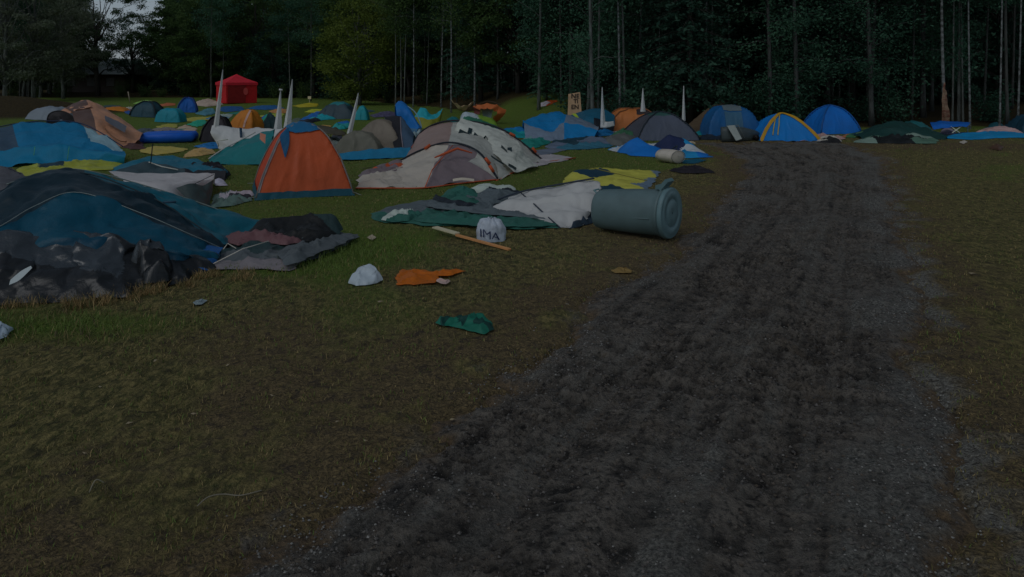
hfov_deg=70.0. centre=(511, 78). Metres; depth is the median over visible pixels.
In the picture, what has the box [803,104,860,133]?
dome tent
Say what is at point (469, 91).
spruce tree
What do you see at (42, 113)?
pop up tent
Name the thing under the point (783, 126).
dome tent
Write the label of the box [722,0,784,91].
spruce tree
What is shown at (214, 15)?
birch tree
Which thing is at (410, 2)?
birch tree
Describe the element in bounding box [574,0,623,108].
birch tree
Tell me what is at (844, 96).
spruce tree
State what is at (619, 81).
birch tree
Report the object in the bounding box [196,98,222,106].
collapsed tent
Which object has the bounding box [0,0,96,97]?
broadleaf tree
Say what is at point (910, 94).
broadleaf tree
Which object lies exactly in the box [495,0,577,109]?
slender tree
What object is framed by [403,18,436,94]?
birch tree
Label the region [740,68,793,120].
shrub
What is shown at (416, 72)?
birch tree
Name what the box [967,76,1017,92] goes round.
spruce tree
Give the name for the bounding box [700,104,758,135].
dome tent
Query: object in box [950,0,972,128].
birch tree
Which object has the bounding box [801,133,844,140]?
collapsed tent
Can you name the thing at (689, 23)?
spruce tree
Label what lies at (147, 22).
broadleaf tree
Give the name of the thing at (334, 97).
shrub
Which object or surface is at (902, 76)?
spruce tree
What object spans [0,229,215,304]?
plastic sheet
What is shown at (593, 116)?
dome tent
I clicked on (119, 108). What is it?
sheet
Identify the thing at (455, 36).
birch tree
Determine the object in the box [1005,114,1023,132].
dome tent
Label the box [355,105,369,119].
dome tent
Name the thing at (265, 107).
fabric sheet
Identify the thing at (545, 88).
spruce tree
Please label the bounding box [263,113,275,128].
dome tent
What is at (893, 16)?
slender tree
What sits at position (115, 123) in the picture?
mesh window
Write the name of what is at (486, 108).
broken tent
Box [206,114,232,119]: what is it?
fabric sheet
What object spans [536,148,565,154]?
collapsed tent
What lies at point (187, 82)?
spruce tree
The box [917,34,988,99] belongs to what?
spruce tree
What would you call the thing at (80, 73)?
broadleaf tree
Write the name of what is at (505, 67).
birch tree
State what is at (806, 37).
birch tree
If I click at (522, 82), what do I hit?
spruce tree
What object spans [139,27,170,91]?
broadleaf tree
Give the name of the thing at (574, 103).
cardboard sign
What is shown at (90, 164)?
lime tarp
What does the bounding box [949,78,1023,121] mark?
shrub
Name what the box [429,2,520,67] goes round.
broadleaf tree
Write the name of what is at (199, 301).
scrap
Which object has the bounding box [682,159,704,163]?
blue cloth
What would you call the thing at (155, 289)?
dry grass
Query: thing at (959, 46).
slender tree
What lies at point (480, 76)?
spruce tree
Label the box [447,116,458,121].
cloth
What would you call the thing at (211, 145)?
groundsheet
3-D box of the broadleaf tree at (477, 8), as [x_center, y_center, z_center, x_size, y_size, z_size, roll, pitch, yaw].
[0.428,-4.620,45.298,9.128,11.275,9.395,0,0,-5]
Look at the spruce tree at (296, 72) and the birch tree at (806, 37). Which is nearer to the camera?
the birch tree at (806, 37)
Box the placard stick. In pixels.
[432,226,510,250]
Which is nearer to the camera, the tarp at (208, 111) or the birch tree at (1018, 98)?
the birch tree at (1018, 98)
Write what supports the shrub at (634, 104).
on the ground at (324, 452)
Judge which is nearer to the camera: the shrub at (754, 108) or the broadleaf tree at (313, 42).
the shrub at (754, 108)
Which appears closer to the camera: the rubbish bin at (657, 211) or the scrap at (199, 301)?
the scrap at (199, 301)
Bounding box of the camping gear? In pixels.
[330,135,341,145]
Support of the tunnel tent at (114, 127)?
on the ground at (324, 452)
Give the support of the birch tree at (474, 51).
on the ground at (324, 452)
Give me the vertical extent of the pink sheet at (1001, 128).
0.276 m
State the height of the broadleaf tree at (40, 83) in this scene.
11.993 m
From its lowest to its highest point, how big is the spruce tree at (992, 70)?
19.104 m
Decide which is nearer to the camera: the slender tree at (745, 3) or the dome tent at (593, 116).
the dome tent at (593, 116)
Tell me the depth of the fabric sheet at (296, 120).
35.45 m
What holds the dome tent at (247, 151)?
on the ground at (324, 452)
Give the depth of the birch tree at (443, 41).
66.20 m
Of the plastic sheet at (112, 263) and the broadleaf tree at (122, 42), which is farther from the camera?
the broadleaf tree at (122, 42)
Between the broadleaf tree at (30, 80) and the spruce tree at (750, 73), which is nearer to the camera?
the spruce tree at (750, 73)
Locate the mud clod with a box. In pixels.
[990,144,1003,149]
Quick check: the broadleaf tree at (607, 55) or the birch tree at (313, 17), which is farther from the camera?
the birch tree at (313, 17)
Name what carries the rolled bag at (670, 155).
on the ground at (324, 452)
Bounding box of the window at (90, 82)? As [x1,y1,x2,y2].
[87,78,94,85]
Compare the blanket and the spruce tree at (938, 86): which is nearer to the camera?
the blanket
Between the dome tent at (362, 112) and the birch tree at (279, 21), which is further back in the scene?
the birch tree at (279, 21)
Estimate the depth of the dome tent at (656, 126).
24.36 m
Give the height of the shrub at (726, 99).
2.961 m
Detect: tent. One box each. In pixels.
[0,120,125,166]
[0,166,24,189]
[0,167,258,269]
[25,106,72,119]
[46,100,145,148]
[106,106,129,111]
[109,171,226,205]
[111,144,230,179]
[129,101,163,117]
[138,128,152,132]
[150,127,183,131]
[154,108,186,121]
[177,97,198,112]
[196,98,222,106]
[199,115,231,141]
[208,129,274,164]
[213,213,359,270]
[231,109,263,128]
[247,121,359,200]
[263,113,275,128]
[300,111,334,122]
[318,101,356,118]
[332,121,353,128]
[335,130,383,152]
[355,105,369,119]
[356,120,575,188]
[362,119,397,147]
[370,178,601,228]
[384,116,421,149]
[395,101,421,132]
[460,112,497,127]
[473,101,505,121]
[496,111,598,140]
[521,136,550,147]
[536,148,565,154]
[541,100,556,106]
[545,136,612,149]
[563,167,660,189]
[570,108,614,131]
[595,129,613,136]
[608,134,712,157]
[612,107,650,130]
[624,111,700,140]
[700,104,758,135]
[756,112,820,140]
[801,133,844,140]
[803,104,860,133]
[850,121,947,143]
[905,120,931,130]
[940,128,955,133]
[986,122,1003,127]
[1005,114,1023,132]
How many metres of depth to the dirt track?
4.20 m
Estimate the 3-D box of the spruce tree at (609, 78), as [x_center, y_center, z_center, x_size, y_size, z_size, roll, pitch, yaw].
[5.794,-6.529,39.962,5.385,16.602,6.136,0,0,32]
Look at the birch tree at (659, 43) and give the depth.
31.91 m
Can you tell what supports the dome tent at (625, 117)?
on the ground at (324, 452)
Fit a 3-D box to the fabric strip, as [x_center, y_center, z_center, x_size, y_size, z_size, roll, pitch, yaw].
[-15.705,2.010,36.496,1.387,0.081,4.076,0,0,-16]
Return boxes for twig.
[197,490,261,506]
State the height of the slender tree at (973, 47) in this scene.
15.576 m
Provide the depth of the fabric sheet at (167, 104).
55.69 m
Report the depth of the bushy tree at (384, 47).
56.14 m
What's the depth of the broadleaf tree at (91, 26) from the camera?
98.07 m
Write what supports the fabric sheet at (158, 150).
on the ground at (324, 452)
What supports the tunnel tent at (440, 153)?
on the ground at (324, 452)
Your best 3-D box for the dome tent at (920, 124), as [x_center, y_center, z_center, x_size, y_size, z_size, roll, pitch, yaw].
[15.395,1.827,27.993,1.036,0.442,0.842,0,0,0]
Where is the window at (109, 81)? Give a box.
[106,78,113,85]
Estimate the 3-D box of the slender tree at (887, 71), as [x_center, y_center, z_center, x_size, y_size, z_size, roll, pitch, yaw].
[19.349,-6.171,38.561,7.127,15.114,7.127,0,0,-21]
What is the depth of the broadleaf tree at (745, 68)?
53.97 m
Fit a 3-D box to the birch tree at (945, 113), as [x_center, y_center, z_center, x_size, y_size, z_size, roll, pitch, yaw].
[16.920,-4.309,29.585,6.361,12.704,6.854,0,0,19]
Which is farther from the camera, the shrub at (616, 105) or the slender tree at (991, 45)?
the slender tree at (991, 45)
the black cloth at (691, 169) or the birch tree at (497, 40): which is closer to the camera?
the black cloth at (691, 169)
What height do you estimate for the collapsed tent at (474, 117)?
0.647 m
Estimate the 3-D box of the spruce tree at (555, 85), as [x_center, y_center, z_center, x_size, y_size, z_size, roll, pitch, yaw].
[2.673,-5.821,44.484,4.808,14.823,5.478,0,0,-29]
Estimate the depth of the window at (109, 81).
97.92 m
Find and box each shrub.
[262,78,290,97]
[327,89,343,100]
[533,48,612,113]
[577,71,640,112]
[604,53,682,111]
[613,43,693,110]
[685,58,760,111]
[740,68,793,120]
[742,61,828,119]
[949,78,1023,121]
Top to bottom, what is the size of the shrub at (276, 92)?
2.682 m
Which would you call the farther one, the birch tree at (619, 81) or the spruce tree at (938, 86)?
the spruce tree at (938, 86)
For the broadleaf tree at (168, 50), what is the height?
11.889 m
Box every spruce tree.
[168,0,215,95]
[273,7,320,96]
[308,1,346,98]
[388,62,423,93]
[434,5,473,91]
[441,0,529,101]
[444,13,508,100]
[502,2,567,89]
[517,0,587,93]
[526,0,565,100]
[526,4,573,90]
[567,0,658,100]
[595,3,652,89]
[621,0,746,118]
[633,0,759,123]
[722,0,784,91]
[819,7,893,99]
[874,43,937,97]
[887,0,1015,104]
[903,3,998,100]
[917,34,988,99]
[965,2,1023,101]
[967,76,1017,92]
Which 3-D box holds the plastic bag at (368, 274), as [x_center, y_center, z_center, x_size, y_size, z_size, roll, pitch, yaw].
[-1.494,1.961,7.380,0.344,0.161,0.329,0,0,42]
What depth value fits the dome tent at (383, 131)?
20.91 m
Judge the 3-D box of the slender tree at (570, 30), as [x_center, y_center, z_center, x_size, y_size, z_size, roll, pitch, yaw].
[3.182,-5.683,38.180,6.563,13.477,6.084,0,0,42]
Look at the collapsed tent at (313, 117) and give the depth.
36.11 m
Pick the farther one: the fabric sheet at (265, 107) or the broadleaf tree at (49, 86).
the broadleaf tree at (49, 86)
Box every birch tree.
[6,0,60,96]
[9,0,38,95]
[185,0,233,98]
[200,0,249,73]
[256,0,312,90]
[284,0,334,100]
[357,0,431,103]
[364,0,412,100]
[376,2,434,96]
[379,0,441,107]
[384,0,441,102]
[392,5,437,95]
[402,2,439,99]
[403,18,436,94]
[404,1,465,96]
[407,0,441,105]
[419,0,463,106]
[422,0,470,112]
[423,3,465,90]
[428,0,466,101]
[436,0,513,105]
[442,0,530,99]
[487,6,522,90]
[525,0,573,103]
[554,0,608,93]
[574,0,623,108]
[606,0,640,105]
[617,0,638,105]
[654,0,660,107]
[749,0,863,108]
[772,0,869,103]
[874,0,1000,128]
[919,0,980,121]
[933,0,954,120]
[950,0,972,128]
[964,0,1019,120]
[967,0,1023,108]
[970,0,1015,123]
[991,0,1021,114]
[995,0,1019,125]
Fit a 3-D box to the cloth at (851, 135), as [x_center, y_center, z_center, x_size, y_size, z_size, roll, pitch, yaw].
[12.094,2.000,26.071,0.480,0.076,1.814,0,0,32]
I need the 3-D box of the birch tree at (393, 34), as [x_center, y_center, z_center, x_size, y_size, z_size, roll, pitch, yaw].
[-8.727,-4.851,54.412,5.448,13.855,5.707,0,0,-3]
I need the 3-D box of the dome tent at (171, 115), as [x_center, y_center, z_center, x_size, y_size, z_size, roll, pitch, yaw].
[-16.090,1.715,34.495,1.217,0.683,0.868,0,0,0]
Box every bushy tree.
[284,25,325,96]
[308,12,382,97]
[310,0,410,104]
[310,45,338,92]
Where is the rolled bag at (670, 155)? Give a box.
[655,145,685,162]
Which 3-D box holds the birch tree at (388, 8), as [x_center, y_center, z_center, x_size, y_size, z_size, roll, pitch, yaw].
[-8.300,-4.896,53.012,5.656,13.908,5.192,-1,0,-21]
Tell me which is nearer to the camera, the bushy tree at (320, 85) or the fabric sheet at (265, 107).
the fabric sheet at (265, 107)
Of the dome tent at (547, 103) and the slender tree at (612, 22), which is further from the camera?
the dome tent at (547, 103)
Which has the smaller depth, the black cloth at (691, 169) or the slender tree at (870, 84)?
the black cloth at (691, 169)
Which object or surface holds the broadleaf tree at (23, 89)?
on the ground at (324, 452)
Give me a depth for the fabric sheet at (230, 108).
47.33 m
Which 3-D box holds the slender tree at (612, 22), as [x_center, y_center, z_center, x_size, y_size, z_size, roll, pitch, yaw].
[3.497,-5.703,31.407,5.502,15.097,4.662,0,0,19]
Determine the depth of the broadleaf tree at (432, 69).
73.27 m
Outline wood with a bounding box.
[0,0,1014,93]
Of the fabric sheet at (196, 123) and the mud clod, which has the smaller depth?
the mud clod
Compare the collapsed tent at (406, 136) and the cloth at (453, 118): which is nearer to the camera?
the collapsed tent at (406, 136)
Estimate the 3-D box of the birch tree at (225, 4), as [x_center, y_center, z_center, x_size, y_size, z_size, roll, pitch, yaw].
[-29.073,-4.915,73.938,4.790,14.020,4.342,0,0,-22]
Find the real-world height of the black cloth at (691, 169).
0.142 m
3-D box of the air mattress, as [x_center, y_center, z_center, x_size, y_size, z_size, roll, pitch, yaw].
[-11.037,1.870,23.548,1.627,0.348,1.040,0,0,-15]
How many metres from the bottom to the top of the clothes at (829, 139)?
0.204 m
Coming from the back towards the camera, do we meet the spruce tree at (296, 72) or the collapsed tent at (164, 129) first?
the spruce tree at (296, 72)
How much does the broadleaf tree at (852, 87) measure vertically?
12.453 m
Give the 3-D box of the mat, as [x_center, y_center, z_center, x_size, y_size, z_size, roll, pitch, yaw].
[-14.641,2.015,30.998,0.872,0.067,3.508,0,0,-24]
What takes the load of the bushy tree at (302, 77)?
on the ground at (324, 452)
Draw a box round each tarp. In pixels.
[17,159,122,175]
[195,108,215,115]
[318,125,345,135]
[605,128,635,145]
[689,97,727,131]
[946,131,1023,139]
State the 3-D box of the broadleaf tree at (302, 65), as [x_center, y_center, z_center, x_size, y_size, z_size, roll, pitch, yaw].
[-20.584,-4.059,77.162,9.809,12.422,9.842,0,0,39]
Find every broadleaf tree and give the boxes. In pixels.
[0,0,71,95]
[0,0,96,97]
[0,3,59,96]
[2,1,94,97]
[9,16,92,93]
[10,0,80,95]
[15,0,116,98]
[47,0,148,95]
[58,0,105,84]
[65,1,103,91]
[98,13,164,92]
[135,0,215,94]
[138,0,226,84]
[138,2,177,91]
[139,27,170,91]
[153,0,244,96]
[270,0,346,97]
[289,0,359,91]
[304,0,403,77]
[347,7,429,94]
[367,0,453,96]
[398,9,449,93]
[407,18,462,92]
[424,37,463,89]
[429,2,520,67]
[454,0,582,92]
[506,0,656,92]
[558,0,654,71]
[627,0,763,77]
[639,0,786,86]
[702,2,773,84]
[749,0,858,62]
[775,0,934,102]
[853,0,993,100]
[927,0,1023,100]
[970,10,1018,79]
[989,12,1018,96]
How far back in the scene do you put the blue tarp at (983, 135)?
25.26 m
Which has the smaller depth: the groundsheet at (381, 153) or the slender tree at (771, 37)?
the groundsheet at (381, 153)
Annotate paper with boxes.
[436,278,449,283]
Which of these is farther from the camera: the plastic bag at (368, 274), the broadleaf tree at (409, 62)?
the broadleaf tree at (409, 62)
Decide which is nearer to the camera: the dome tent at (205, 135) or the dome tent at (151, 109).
the dome tent at (205, 135)
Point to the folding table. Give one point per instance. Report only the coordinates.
(942, 124)
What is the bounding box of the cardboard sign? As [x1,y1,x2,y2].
[568,92,580,114]
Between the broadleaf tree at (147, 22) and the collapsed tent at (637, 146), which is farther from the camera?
the broadleaf tree at (147, 22)
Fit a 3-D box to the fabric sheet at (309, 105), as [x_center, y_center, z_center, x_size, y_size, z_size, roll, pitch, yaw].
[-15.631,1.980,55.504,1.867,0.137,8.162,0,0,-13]
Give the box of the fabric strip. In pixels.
[187,117,208,121]
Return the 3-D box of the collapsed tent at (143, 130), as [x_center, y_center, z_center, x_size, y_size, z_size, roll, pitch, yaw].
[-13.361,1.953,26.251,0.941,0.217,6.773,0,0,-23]
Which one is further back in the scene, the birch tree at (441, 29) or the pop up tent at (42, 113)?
the birch tree at (441, 29)
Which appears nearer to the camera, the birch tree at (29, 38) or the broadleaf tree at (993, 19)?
the broadleaf tree at (993, 19)
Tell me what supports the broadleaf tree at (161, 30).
on the ground at (324, 452)
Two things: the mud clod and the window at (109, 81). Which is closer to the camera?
the mud clod
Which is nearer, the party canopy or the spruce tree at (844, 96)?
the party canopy
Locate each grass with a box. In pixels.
[0,266,282,314]
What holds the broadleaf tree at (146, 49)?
on the ground at (324, 452)
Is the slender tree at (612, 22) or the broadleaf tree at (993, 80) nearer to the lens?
the slender tree at (612, 22)
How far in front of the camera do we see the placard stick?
9.17 m
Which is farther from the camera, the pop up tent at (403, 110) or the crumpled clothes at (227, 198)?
the pop up tent at (403, 110)
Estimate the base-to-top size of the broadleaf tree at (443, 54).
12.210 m
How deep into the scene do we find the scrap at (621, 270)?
7.66 m
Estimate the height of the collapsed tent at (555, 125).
0.864 m
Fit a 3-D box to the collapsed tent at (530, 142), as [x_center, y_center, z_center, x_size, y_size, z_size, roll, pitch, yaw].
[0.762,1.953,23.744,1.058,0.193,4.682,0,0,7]
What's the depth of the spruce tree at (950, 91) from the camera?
44.66 m
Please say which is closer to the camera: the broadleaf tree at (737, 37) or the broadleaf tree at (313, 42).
the broadleaf tree at (737, 37)
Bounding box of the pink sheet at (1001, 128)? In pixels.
[976,126,1022,132]
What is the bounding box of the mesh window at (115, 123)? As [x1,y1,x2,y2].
[105,116,126,132]
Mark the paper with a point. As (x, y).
(441, 281)
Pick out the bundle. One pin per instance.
(709, 137)
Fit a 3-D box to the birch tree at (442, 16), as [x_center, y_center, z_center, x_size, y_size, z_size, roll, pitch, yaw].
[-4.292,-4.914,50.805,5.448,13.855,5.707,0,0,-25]
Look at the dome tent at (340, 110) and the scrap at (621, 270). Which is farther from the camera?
the dome tent at (340, 110)
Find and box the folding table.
[930,121,969,132]
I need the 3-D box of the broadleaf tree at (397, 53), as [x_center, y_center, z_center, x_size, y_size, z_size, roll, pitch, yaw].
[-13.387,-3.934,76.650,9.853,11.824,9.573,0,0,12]
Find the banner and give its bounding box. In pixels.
[455,118,539,171]
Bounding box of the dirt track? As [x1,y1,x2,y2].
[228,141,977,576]
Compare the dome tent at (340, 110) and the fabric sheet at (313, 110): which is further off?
the fabric sheet at (313, 110)
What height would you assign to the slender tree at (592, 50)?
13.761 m
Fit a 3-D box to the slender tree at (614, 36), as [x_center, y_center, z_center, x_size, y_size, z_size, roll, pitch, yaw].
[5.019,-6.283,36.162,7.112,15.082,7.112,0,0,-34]
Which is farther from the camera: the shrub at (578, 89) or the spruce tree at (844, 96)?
the spruce tree at (844, 96)
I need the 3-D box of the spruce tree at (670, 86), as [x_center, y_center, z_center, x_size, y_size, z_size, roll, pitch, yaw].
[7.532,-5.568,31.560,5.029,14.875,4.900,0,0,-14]
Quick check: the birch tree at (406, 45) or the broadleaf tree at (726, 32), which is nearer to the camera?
the broadleaf tree at (726, 32)
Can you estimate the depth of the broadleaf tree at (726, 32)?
44.22 m
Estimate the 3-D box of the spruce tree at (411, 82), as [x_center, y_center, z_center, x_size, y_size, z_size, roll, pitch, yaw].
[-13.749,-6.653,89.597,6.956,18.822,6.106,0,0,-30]
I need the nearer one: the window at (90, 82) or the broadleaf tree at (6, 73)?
the broadleaf tree at (6, 73)
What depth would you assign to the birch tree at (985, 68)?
31.94 m
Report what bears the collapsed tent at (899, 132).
on the ground at (324, 452)
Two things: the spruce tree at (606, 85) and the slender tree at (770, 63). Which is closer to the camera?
the slender tree at (770, 63)
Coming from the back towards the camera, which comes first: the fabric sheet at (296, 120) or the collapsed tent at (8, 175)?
the fabric sheet at (296, 120)
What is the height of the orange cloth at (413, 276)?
0.062 m
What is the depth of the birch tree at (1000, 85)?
28.90 m
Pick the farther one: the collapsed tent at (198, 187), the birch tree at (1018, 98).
the birch tree at (1018, 98)
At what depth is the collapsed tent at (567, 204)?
10.85 m
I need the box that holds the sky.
[86,0,522,72]
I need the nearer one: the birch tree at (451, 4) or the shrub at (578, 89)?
the shrub at (578, 89)
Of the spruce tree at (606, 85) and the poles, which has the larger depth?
the spruce tree at (606, 85)
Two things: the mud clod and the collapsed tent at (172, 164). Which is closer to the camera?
the collapsed tent at (172, 164)
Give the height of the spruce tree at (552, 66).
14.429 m
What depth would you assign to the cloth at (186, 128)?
29.82 m
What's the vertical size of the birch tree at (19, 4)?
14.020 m
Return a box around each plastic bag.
[348,264,382,285]
[476,216,505,241]
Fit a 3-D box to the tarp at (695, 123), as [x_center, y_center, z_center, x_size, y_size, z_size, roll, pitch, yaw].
[7.949,1.355,28.585,0.672,1.376,4.626,0,0,37]
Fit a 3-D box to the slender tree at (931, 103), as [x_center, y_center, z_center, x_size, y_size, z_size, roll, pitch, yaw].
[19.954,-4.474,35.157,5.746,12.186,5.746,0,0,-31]
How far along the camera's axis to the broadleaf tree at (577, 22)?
39.90 m
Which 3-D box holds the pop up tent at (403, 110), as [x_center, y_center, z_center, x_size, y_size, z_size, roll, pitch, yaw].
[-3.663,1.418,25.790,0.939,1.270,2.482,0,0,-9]
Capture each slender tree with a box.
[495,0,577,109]
[513,0,633,92]
[526,0,655,109]
[537,0,644,108]
[561,0,675,81]
[597,0,675,77]
[600,0,701,102]
[651,0,772,94]
[706,0,820,115]
[729,0,860,115]
[735,0,809,93]
[781,0,898,103]
[791,0,932,125]
[806,0,926,116]
[821,0,955,94]
[834,1,947,103]
[841,0,998,117]
[872,0,999,111]
[903,4,1000,100]
[910,0,998,121]
[951,1,996,101]
[972,2,1019,72]
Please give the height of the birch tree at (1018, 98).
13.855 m
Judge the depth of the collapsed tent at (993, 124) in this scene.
29.54 m
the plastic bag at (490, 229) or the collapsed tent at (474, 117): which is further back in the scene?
the collapsed tent at (474, 117)
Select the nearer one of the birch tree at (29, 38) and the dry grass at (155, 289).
the dry grass at (155, 289)
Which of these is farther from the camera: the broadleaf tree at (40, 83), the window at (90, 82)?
the window at (90, 82)
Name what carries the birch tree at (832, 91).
on the ground at (324, 452)
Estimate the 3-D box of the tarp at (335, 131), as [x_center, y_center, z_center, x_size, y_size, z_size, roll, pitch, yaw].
[-5.463,1.761,21.648,1.059,0.622,2.629,0,0,-14]
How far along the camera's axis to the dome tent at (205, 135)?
23.56 m
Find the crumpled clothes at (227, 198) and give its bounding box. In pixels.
[210,190,253,206]
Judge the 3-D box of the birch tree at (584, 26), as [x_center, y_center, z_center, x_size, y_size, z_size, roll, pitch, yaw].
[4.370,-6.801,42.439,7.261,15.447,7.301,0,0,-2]
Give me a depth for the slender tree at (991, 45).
46.08 m
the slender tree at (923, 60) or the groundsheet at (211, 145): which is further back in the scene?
the slender tree at (923, 60)
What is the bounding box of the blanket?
[184,147,214,156]
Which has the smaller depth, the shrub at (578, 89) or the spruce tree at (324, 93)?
the shrub at (578, 89)
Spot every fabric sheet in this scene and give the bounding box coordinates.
[139,146,187,154]
[160,103,175,105]
[187,120,206,126]
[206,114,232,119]
[220,106,243,111]
[247,105,282,109]
[268,108,286,112]
[291,118,300,122]
[295,103,317,106]
[306,109,321,112]
[369,111,394,116]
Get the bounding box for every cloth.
[177,125,196,130]
[395,269,462,284]
[436,312,493,333]
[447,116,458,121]
[669,165,714,172]
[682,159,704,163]
[842,133,854,137]
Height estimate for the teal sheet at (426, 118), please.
0.830 m
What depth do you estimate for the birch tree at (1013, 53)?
36.51 m
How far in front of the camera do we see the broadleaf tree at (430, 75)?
80.04 m
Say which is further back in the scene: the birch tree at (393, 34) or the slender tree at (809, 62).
the birch tree at (393, 34)
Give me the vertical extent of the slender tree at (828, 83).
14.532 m
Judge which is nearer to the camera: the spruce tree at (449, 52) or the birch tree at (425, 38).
the birch tree at (425, 38)
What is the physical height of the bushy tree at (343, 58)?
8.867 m
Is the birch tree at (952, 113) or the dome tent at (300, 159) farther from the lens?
the birch tree at (952, 113)
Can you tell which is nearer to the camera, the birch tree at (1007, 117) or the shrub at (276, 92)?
the birch tree at (1007, 117)
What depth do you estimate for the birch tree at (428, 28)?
54.01 m
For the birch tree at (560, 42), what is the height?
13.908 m
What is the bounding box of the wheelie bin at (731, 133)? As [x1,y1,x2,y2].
[720,125,758,141]
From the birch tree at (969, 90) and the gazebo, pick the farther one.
the gazebo
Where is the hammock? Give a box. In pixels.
[451,100,473,110]
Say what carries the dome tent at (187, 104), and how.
on the ground at (324, 452)
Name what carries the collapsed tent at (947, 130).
on the ground at (324, 452)
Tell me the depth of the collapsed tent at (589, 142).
22.05 m
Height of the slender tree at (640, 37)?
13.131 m
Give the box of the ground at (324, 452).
[0,84,1023,576]
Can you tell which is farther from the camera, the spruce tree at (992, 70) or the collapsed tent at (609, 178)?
the spruce tree at (992, 70)
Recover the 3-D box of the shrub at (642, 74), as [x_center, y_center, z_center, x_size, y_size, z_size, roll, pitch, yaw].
[6.302,0.067,31.917,3.843,3.500,3.304,0,0,-19]
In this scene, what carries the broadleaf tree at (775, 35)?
on the ground at (324, 452)
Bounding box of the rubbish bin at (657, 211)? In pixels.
[591,178,681,238]
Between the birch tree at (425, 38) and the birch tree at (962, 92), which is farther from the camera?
the birch tree at (425, 38)
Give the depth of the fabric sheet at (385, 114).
40.16 m
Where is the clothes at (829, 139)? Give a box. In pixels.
[817,135,841,142]
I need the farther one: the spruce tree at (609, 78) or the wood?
the wood
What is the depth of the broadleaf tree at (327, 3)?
70.13 m
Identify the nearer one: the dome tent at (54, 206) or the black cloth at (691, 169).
the dome tent at (54, 206)
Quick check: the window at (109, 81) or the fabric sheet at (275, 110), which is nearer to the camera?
the fabric sheet at (275, 110)
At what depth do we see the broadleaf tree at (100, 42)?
95.70 m
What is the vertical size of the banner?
0.999 m
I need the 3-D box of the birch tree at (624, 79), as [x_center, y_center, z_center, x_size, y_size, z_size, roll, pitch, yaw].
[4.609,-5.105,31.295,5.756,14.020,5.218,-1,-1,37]
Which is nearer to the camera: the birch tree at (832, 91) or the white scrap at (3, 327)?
the white scrap at (3, 327)
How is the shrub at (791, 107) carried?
on the ground at (324, 452)
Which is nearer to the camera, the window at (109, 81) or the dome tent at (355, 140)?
the dome tent at (355, 140)
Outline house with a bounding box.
[57,59,148,91]
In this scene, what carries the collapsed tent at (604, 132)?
on the ground at (324, 452)
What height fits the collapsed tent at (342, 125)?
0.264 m
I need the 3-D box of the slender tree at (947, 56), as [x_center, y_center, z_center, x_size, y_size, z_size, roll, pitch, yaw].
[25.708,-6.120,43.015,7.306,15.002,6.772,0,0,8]
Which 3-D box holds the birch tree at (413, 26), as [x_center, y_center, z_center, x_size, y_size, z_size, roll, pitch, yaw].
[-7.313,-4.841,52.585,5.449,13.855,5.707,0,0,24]
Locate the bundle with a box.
[700,134,720,139]
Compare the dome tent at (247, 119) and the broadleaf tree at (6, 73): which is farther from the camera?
the broadleaf tree at (6, 73)
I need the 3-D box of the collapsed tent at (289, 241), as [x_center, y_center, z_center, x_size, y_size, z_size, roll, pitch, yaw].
[-2.744,1.891,8.732,1.560,0.323,1.981,0,0,0]
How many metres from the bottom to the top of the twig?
0.024 m
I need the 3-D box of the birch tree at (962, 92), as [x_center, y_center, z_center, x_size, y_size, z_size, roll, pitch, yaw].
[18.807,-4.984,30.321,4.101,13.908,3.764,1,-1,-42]
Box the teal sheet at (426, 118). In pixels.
[415,107,442,127]
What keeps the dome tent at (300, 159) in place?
on the ground at (324, 452)
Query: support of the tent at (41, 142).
on the ground at (324, 452)
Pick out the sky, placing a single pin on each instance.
(151, 3)
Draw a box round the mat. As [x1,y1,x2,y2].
[156,124,177,127]
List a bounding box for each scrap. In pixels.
[0,321,12,338]
[193,299,206,304]
[611,267,631,272]
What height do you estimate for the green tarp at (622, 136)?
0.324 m
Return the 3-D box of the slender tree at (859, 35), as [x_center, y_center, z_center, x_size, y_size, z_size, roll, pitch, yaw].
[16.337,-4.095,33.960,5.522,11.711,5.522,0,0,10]
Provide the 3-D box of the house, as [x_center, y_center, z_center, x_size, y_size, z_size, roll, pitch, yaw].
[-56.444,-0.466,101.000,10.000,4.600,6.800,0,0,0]
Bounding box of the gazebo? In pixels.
[215,74,257,103]
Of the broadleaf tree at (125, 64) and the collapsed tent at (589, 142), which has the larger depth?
the broadleaf tree at (125, 64)
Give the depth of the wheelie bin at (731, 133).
23.76 m
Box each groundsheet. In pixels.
[194,142,217,148]
[339,147,409,159]
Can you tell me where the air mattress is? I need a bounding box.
[139,130,198,142]
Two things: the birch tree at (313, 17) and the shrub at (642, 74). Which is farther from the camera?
the birch tree at (313, 17)
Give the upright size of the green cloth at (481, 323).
0.081 m
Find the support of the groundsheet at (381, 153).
on the ground at (324, 452)

